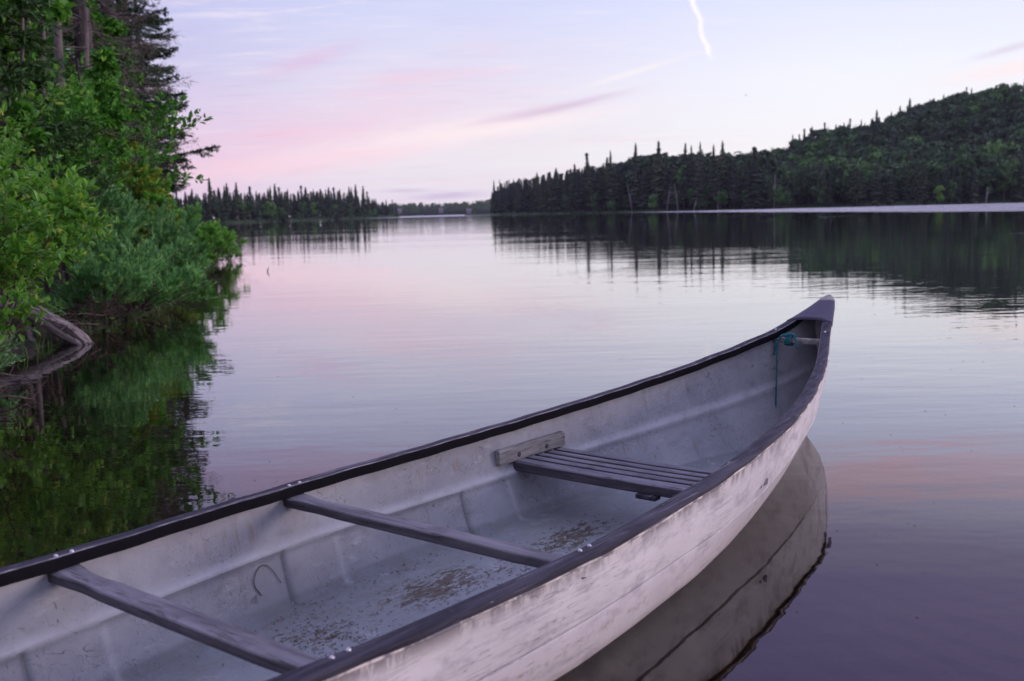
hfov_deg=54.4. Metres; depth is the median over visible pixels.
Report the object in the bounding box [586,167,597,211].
spruce tree
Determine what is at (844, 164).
broadleaf tree
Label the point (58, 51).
bare trunk
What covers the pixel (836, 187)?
broadleaf tree
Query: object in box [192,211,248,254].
shore shrub
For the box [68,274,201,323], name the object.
dead brush
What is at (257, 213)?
spruce tree
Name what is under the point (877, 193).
spruce tree
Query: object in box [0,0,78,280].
maple tree
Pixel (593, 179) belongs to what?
spruce tree
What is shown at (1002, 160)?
broadleaf tree
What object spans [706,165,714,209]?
spruce tree
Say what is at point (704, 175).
spruce tree
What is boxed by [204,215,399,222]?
terrain
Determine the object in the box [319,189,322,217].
spruce tree
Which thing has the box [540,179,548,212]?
spruce tree
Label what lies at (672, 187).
spruce tree
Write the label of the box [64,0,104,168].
bare trunk
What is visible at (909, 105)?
spruce tree
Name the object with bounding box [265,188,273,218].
spruce tree
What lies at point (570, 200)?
spruce tree
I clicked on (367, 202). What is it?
spruce tree
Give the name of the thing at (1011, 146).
broadleaf tree
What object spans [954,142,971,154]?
broadleaf tree
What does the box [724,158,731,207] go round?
spruce tree
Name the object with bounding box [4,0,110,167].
spruce tree
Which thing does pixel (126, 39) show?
spruce tree
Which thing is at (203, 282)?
dead brush
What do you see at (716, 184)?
spruce tree
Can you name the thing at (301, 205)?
broadleaf tree
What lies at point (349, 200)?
spruce tree
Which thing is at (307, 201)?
spruce tree
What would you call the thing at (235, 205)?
spruce tree
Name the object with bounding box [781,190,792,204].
broadleaf tree
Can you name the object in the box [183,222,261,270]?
dead brush
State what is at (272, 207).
spruce tree
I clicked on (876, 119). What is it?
spruce tree
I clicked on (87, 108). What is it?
shore shrub
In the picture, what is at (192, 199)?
spruce tree
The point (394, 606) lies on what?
leaf litter
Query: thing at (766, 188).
broadleaf tree
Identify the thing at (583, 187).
spruce tree
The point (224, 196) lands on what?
spruce tree
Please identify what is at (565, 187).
spruce tree
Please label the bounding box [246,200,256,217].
broadleaf tree
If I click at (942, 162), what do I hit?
broadleaf tree
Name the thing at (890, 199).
spruce tree
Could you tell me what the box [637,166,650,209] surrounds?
spruce tree
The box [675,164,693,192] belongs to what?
broadleaf tree
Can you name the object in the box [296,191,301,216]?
spruce tree
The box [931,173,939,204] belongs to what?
spruce tree
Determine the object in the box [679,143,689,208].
spruce tree
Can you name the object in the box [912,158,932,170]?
broadleaf tree
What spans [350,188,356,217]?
spruce tree
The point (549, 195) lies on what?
spruce tree
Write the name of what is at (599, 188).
spruce tree
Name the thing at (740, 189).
spruce tree
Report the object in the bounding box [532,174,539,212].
spruce tree
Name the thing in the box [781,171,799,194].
broadleaf tree
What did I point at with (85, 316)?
dead brush
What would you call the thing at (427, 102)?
sky
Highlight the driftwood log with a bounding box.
[0,286,93,344]
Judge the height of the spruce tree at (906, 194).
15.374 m
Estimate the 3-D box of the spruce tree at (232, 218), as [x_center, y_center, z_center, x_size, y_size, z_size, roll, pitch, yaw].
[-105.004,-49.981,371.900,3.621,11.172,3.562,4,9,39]
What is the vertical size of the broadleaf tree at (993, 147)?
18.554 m
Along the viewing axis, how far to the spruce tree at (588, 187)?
465.09 m
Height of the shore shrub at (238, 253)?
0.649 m
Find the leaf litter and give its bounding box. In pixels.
[197,521,609,666]
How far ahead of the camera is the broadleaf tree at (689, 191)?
389.98 m
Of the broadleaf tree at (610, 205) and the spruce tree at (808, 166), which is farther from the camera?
the broadleaf tree at (610, 205)
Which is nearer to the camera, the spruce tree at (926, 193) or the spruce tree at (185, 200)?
the spruce tree at (926, 193)
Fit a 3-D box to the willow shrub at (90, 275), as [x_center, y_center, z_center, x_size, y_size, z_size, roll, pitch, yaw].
[-4.117,-0.582,9.813,1.264,0.840,1.119,-1,7,0]
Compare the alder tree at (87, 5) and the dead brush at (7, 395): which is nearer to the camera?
the dead brush at (7, 395)
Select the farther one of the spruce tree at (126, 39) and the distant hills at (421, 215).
the distant hills at (421, 215)
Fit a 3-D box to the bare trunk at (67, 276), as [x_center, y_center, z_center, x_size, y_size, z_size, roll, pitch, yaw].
[-5.388,-4.079,12.112,0.792,7.204,0.967,-4,8,-17]
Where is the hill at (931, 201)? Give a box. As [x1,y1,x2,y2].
[464,121,1023,215]
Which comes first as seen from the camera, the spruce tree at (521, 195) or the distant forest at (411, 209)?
the spruce tree at (521, 195)
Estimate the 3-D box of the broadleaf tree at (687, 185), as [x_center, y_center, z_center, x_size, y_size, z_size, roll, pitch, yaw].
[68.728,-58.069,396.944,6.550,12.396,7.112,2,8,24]
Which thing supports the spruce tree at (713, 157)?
on the hill at (931, 201)
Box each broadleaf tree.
[186,202,202,217]
[212,199,225,221]
[213,208,221,217]
[230,198,245,218]
[231,206,238,217]
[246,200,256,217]
[260,200,275,216]
[274,207,286,218]
[296,202,306,219]
[310,202,316,214]
[311,201,320,215]
[590,192,599,208]
[607,200,615,209]
[648,194,657,207]
[673,195,682,204]
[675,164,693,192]
[678,179,691,201]
[685,188,694,203]
[696,192,705,206]
[700,193,709,210]
[713,189,727,204]
[763,183,773,207]
[771,185,783,202]
[774,191,785,204]
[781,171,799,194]
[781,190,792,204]
[787,167,807,207]
[795,189,807,204]
[799,160,812,171]
[804,169,822,204]
[818,155,835,165]
[825,163,846,204]
[831,158,849,165]
[835,161,850,170]
[836,172,850,202]
[842,164,871,204]
[853,183,868,206]
[860,162,869,166]
[864,168,873,191]
[866,171,894,198]
[868,150,882,162]
[877,157,887,165]
[878,152,902,167]
[884,161,913,174]
[892,174,905,200]
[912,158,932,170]
[919,162,945,200]
[924,147,939,157]
[933,184,944,200]
[935,158,953,177]
[946,180,957,204]
[952,153,971,163]
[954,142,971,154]
[963,149,999,201]
[978,139,1006,159]
[983,175,994,201]
[994,163,1002,184]
[997,157,1005,163]
[997,158,1020,201]
[999,140,1022,157]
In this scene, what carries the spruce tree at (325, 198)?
on the terrain at (297, 219)
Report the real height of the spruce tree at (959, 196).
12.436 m
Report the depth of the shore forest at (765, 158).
437.65 m
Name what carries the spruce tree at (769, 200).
on the hill at (931, 201)
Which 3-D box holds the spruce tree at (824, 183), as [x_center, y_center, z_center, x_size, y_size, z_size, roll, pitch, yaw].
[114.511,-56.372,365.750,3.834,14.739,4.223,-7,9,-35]
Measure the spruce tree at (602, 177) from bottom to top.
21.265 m
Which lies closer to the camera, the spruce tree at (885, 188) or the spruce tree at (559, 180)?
the spruce tree at (885, 188)
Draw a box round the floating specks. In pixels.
[204,275,1005,633]
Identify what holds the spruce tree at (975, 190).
on the hill at (931, 201)
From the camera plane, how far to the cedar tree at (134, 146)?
16.82 m
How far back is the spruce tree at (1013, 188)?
346.48 m
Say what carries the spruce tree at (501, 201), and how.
on the hill at (931, 201)
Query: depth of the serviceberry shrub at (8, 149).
8.10 m
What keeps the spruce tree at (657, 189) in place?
on the hill at (931, 201)
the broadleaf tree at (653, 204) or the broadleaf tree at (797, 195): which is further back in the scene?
the broadleaf tree at (653, 204)
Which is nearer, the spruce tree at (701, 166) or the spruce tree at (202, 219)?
the spruce tree at (202, 219)
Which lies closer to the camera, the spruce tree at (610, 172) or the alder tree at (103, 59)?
the alder tree at (103, 59)
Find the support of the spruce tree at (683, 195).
on the hill at (931, 201)
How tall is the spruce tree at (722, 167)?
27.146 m
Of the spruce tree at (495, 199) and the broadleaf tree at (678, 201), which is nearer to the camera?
the broadleaf tree at (678, 201)
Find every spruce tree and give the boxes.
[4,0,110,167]
[18,1,152,136]
[39,0,197,198]
[66,0,164,194]
[66,0,197,249]
[72,0,220,192]
[129,0,192,213]
[183,192,187,206]
[190,189,195,203]
[199,197,204,223]
[201,192,208,221]
[204,197,213,219]
[206,178,214,220]
[214,187,223,220]
[222,183,232,220]
[222,187,226,211]
[227,192,235,219]
[233,182,242,220]
[233,190,238,220]
[240,195,245,220]
[247,186,252,212]
[252,192,261,221]
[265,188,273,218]
[267,186,276,219]
[273,183,279,218]
[278,193,287,220]
[283,191,289,219]
[286,188,293,215]
[291,193,297,218]
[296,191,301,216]
[299,185,304,218]
[303,187,313,218]
[311,190,317,216]
[316,191,320,216]
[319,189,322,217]
[324,189,326,216]
[325,187,335,215]
[332,187,337,213]
[333,196,339,218]
[337,189,344,216]
[343,193,346,210]
[346,187,352,217]
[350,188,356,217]
[354,184,360,216]
[360,186,368,216]
[366,192,369,209]
[372,200,377,216]
[384,201,388,215]
[491,180,497,213]
[497,179,500,213]
[499,185,503,214]
[508,183,511,213]
[520,180,523,204]
[523,179,531,213]
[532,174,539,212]
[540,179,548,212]
[545,172,552,211]
[546,172,551,212]
[550,168,561,211]
[558,173,561,211]
[564,172,568,211]
[565,172,576,212]
[572,163,576,211]
[574,168,584,212]
[580,167,587,211]
[583,160,592,211]
[584,152,590,211]
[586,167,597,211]
[590,166,596,212]
[594,169,605,211]
[599,166,606,210]
[604,157,608,201]
[604,169,613,210]
[606,150,614,210]
[609,164,626,210]
[626,160,633,209]
[627,142,641,210]
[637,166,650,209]
[646,161,652,209]
[648,140,664,209]
[650,155,660,209]
[661,155,670,209]
[668,159,679,210]
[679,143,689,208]
[679,165,687,210]
[686,145,694,208]
[690,152,707,210]
[694,142,703,208]
[701,150,706,207]
[705,162,720,208]
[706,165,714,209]
[710,144,717,207]
[710,159,721,210]
[718,140,727,207]
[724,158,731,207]
[728,159,733,207]
[729,159,738,209]
[732,166,743,208]
[740,159,748,208]
[742,147,766,210]
[750,146,754,174]
[765,175,773,209]
[780,163,787,205]
[788,168,795,205]
[801,167,809,204]
[807,162,810,203]
[820,167,827,205]
[825,177,833,206]
[835,160,842,202]
[840,171,849,203]
[846,160,858,206]
[849,167,859,204]
[857,169,866,205]
[871,162,883,205]
[874,110,878,123]
[882,172,886,201]
[885,169,894,205]
[893,176,897,204]
[902,162,912,202]
[907,98,911,113]
[915,165,928,205]
[922,164,929,207]
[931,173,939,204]
[940,165,945,201]
[948,165,957,201]
[954,172,964,203]
[961,159,965,193]
[965,168,973,202]
[969,167,980,206]
[981,171,989,200]
[988,173,995,198]
[995,160,1003,197]
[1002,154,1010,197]
[1010,170,1016,201]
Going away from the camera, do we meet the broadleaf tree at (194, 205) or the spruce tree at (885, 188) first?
the broadleaf tree at (194, 205)
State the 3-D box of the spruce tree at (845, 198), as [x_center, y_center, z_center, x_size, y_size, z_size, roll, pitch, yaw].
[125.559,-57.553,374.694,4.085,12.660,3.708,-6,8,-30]
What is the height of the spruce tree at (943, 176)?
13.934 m
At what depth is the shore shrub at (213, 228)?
17.78 m
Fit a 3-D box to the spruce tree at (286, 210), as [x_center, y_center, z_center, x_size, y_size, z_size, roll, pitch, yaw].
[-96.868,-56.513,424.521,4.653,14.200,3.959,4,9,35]
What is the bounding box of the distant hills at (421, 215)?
[319,212,489,216]
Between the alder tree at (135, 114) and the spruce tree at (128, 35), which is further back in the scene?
the spruce tree at (128, 35)
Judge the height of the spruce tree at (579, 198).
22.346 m
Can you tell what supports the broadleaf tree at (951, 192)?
on the hill at (931, 201)
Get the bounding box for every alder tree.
[0,0,52,296]
[14,0,100,270]
[19,1,148,237]
[31,4,165,254]
[32,33,140,216]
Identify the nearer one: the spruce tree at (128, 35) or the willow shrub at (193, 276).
the willow shrub at (193, 276)
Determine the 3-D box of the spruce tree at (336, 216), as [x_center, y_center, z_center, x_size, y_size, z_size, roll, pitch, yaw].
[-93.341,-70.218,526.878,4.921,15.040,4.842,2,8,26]
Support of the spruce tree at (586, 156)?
on the hill at (931, 201)
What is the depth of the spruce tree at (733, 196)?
372.86 m
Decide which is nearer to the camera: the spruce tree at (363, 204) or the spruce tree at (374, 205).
the spruce tree at (363, 204)
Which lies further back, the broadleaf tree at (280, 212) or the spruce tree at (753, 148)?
the broadleaf tree at (280, 212)
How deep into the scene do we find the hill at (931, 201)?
369.43 m
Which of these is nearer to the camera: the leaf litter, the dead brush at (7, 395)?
the leaf litter
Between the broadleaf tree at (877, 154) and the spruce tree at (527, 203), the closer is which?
the broadleaf tree at (877, 154)
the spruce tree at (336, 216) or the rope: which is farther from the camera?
the spruce tree at (336, 216)
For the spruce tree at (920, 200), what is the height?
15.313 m
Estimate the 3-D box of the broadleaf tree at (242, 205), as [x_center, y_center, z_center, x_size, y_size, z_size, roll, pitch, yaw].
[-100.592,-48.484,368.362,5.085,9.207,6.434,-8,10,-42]
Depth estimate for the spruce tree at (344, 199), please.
562.51 m
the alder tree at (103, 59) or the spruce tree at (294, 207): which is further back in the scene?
the spruce tree at (294, 207)
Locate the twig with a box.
[253,565,280,595]
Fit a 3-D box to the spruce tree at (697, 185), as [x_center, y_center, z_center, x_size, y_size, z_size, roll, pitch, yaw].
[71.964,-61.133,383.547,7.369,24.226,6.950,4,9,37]
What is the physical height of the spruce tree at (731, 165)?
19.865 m
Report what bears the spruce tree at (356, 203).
on the terrain at (297, 219)
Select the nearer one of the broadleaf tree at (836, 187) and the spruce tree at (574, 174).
the broadleaf tree at (836, 187)
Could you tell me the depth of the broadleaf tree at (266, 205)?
402.04 m
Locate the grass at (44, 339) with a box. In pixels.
[5,261,221,363]
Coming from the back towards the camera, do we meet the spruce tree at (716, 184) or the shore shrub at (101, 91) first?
the spruce tree at (716, 184)
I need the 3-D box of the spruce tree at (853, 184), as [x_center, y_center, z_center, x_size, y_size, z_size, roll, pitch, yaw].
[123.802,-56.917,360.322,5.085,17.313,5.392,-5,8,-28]
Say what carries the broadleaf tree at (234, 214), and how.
on the terrain at (297, 219)
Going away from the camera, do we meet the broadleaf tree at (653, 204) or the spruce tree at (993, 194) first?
the spruce tree at (993, 194)
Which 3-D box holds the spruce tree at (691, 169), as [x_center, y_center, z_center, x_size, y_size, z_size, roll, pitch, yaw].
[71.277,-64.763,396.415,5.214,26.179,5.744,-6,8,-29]
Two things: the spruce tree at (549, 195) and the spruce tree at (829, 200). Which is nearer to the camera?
the spruce tree at (829, 200)
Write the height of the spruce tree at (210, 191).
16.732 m
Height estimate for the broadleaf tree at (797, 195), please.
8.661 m
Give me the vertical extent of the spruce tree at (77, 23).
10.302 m
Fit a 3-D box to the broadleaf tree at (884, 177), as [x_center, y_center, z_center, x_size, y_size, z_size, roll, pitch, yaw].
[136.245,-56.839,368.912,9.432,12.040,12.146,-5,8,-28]
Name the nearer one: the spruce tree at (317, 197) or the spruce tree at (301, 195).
the spruce tree at (301, 195)
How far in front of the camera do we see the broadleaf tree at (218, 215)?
359.56 m
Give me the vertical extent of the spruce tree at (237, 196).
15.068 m
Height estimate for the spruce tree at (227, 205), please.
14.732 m
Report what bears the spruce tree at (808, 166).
on the hill at (931, 201)
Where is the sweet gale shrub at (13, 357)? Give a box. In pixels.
[0,329,25,370]
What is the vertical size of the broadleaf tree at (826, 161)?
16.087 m
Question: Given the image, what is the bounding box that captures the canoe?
[0,294,834,680]
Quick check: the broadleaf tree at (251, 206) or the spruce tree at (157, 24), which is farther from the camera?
the broadleaf tree at (251, 206)
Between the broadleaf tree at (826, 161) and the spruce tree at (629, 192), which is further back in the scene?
the spruce tree at (629, 192)
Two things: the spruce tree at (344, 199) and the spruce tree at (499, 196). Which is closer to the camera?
the spruce tree at (344, 199)
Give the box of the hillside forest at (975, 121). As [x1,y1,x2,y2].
[720,82,1023,204]
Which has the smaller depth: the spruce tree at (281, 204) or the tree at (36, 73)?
the tree at (36, 73)
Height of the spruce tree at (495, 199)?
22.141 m
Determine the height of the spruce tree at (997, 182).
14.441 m
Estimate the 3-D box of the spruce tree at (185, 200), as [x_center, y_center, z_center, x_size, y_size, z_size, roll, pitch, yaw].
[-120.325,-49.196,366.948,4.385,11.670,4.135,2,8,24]
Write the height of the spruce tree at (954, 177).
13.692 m
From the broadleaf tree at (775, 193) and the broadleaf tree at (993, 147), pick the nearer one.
the broadleaf tree at (775, 193)
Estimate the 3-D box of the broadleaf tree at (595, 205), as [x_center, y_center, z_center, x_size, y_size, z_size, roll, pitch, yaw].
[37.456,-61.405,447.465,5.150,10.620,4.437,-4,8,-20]
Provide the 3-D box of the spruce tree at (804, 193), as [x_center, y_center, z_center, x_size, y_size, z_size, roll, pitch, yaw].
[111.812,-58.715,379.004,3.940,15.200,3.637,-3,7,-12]
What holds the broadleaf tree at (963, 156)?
on the hill at (931, 201)
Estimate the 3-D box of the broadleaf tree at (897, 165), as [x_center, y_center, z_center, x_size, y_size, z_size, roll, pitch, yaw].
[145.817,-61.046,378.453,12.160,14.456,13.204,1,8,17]
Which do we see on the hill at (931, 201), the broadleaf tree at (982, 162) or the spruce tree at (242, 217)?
the broadleaf tree at (982, 162)
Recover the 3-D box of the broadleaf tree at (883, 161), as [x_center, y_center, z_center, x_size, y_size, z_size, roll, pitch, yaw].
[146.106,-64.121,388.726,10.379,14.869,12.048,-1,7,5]
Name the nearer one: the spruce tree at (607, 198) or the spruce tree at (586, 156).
the spruce tree at (607, 198)
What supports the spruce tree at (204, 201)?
on the terrain at (297, 219)
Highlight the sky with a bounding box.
[66,0,1023,217]
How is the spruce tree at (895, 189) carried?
on the hill at (931, 201)
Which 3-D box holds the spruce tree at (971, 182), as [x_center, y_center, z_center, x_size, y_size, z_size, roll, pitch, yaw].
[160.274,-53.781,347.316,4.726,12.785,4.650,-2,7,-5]
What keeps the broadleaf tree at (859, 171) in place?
on the hill at (931, 201)
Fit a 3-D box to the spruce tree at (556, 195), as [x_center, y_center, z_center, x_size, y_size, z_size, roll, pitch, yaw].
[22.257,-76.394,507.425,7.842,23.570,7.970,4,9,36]
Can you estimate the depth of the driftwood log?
8.47 m
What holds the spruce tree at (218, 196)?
on the terrain at (297, 219)
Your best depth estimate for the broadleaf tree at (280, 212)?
417.23 m
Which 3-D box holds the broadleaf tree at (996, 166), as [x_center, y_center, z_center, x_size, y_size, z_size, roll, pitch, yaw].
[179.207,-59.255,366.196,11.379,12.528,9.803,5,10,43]
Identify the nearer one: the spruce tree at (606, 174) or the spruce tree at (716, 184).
the spruce tree at (716, 184)
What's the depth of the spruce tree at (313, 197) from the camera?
508.54 m
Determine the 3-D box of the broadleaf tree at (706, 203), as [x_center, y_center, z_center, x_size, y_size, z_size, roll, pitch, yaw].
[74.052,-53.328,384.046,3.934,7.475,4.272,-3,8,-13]
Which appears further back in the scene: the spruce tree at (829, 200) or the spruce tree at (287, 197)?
the spruce tree at (287, 197)
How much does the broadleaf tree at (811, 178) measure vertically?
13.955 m
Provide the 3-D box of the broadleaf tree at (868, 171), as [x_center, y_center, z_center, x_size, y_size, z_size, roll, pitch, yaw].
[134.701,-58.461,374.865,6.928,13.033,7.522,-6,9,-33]
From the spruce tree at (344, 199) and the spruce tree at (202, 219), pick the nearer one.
the spruce tree at (202, 219)
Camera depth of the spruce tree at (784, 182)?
377.13 m
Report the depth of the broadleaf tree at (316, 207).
491.68 m
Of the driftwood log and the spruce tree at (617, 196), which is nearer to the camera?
the driftwood log
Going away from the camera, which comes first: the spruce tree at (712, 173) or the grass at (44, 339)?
the grass at (44, 339)
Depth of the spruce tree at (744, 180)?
374.69 m
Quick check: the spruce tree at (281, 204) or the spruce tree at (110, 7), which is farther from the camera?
the spruce tree at (281, 204)
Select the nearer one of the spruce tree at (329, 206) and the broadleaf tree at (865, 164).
the broadleaf tree at (865, 164)
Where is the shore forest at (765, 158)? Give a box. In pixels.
[175,149,788,217]
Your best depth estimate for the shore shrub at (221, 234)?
24.22 m
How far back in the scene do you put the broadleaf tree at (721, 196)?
376.01 m
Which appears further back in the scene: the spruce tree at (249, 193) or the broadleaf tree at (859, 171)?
the spruce tree at (249, 193)
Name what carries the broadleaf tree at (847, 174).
on the hill at (931, 201)
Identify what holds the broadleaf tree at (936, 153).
on the hill at (931, 201)
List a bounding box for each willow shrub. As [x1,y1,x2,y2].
[27,238,163,318]
[42,224,216,317]
[48,177,156,290]
[91,194,212,285]
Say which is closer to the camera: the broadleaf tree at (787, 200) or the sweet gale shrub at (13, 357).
the sweet gale shrub at (13, 357)
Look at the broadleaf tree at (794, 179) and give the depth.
369.38 m
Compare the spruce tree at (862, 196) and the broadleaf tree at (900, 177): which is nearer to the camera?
the spruce tree at (862, 196)
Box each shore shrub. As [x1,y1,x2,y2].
[1,52,212,255]
[26,49,129,248]
[104,151,172,251]
[127,126,177,174]
[140,205,228,263]
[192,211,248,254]
[212,232,231,261]
[220,243,242,260]
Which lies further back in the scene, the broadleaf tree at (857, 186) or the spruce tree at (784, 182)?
the spruce tree at (784, 182)
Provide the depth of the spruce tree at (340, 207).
543.22 m
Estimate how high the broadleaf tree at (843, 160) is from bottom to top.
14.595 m
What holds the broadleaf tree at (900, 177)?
on the hill at (931, 201)
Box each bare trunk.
[29,14,81,294]
[45,9,80,281]
[46,22,99,277]
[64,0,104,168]
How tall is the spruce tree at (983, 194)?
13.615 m
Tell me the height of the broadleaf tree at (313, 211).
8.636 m
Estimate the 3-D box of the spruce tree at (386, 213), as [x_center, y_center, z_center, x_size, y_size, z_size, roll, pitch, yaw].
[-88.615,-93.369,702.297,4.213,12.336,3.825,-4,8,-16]
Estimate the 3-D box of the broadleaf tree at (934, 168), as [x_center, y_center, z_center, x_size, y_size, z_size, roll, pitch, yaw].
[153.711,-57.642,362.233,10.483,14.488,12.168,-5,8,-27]
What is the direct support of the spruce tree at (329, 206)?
on the terrain at (297, 219)
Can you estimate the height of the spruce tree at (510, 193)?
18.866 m
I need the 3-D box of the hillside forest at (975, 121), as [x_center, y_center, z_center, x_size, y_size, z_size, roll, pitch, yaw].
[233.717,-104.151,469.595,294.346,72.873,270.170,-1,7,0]
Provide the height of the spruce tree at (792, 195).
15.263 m
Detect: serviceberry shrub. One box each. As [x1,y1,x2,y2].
[0,63,93,219]
[0,152,127,340]
[0,278,50,341]
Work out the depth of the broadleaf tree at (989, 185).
347.61 m
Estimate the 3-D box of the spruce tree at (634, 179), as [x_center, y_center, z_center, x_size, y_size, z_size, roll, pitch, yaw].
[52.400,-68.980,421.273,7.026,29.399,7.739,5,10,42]
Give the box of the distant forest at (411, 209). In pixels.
[348,199,490,215]
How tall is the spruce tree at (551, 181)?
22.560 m
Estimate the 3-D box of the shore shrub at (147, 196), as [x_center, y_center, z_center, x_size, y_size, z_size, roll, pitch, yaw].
[-6.275,-2.159,16.190,1.578,1.911,2.196,-4,8,-19]
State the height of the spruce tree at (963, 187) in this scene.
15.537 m
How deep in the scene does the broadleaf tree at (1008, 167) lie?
345.16 m
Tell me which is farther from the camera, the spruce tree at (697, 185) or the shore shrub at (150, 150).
the spruce tree at (697, 185)
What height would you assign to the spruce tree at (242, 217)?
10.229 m
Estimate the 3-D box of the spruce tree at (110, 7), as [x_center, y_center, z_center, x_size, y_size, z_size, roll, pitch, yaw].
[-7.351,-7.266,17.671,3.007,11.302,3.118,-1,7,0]
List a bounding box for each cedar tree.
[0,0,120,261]
[104,106,180,247]
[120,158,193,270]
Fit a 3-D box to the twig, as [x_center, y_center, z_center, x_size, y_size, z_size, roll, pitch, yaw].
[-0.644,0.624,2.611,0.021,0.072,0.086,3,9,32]
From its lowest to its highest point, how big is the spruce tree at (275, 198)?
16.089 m
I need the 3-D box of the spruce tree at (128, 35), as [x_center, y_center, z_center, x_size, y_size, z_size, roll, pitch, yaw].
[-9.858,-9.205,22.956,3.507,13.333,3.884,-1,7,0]
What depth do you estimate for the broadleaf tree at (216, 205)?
358.57 m
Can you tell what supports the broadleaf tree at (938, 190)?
on the hill at (931, 201)
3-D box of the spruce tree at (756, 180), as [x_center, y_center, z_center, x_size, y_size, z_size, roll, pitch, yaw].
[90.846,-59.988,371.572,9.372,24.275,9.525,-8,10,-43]
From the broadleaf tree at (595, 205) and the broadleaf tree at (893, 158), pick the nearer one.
the broadleaf tree at (893, 158)
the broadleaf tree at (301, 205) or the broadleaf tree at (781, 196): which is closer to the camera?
the broadleaf tree at (781, 196)
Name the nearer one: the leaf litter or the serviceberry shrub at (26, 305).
the leaf litter
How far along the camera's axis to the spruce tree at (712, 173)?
387.91 m
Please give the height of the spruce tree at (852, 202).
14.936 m
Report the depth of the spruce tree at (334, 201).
523.04 m
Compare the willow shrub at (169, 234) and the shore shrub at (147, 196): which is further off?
the shore shrub at (147, 196)
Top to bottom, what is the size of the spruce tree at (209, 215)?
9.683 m
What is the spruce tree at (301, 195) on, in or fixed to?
on the terrain at (297, 219)
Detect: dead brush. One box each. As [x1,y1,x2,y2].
[0,313,51,417]
[43,283,145,340]
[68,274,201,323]
[158,272,227,294]
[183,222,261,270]
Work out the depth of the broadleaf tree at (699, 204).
383.39 m
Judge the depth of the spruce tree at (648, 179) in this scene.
414.06 m
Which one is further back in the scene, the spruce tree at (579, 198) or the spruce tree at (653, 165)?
the spruce tree at (579, 198)
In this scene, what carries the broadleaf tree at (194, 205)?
on the terrain at (297, 219)
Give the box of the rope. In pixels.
[773,333,797,407]
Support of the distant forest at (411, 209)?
on the distant hills at (421, 215)
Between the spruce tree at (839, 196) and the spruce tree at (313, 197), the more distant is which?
the spruce tree at (313, 197)
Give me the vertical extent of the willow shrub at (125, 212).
1.359 m
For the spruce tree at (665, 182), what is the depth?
398.31 m
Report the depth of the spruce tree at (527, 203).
535.58 m

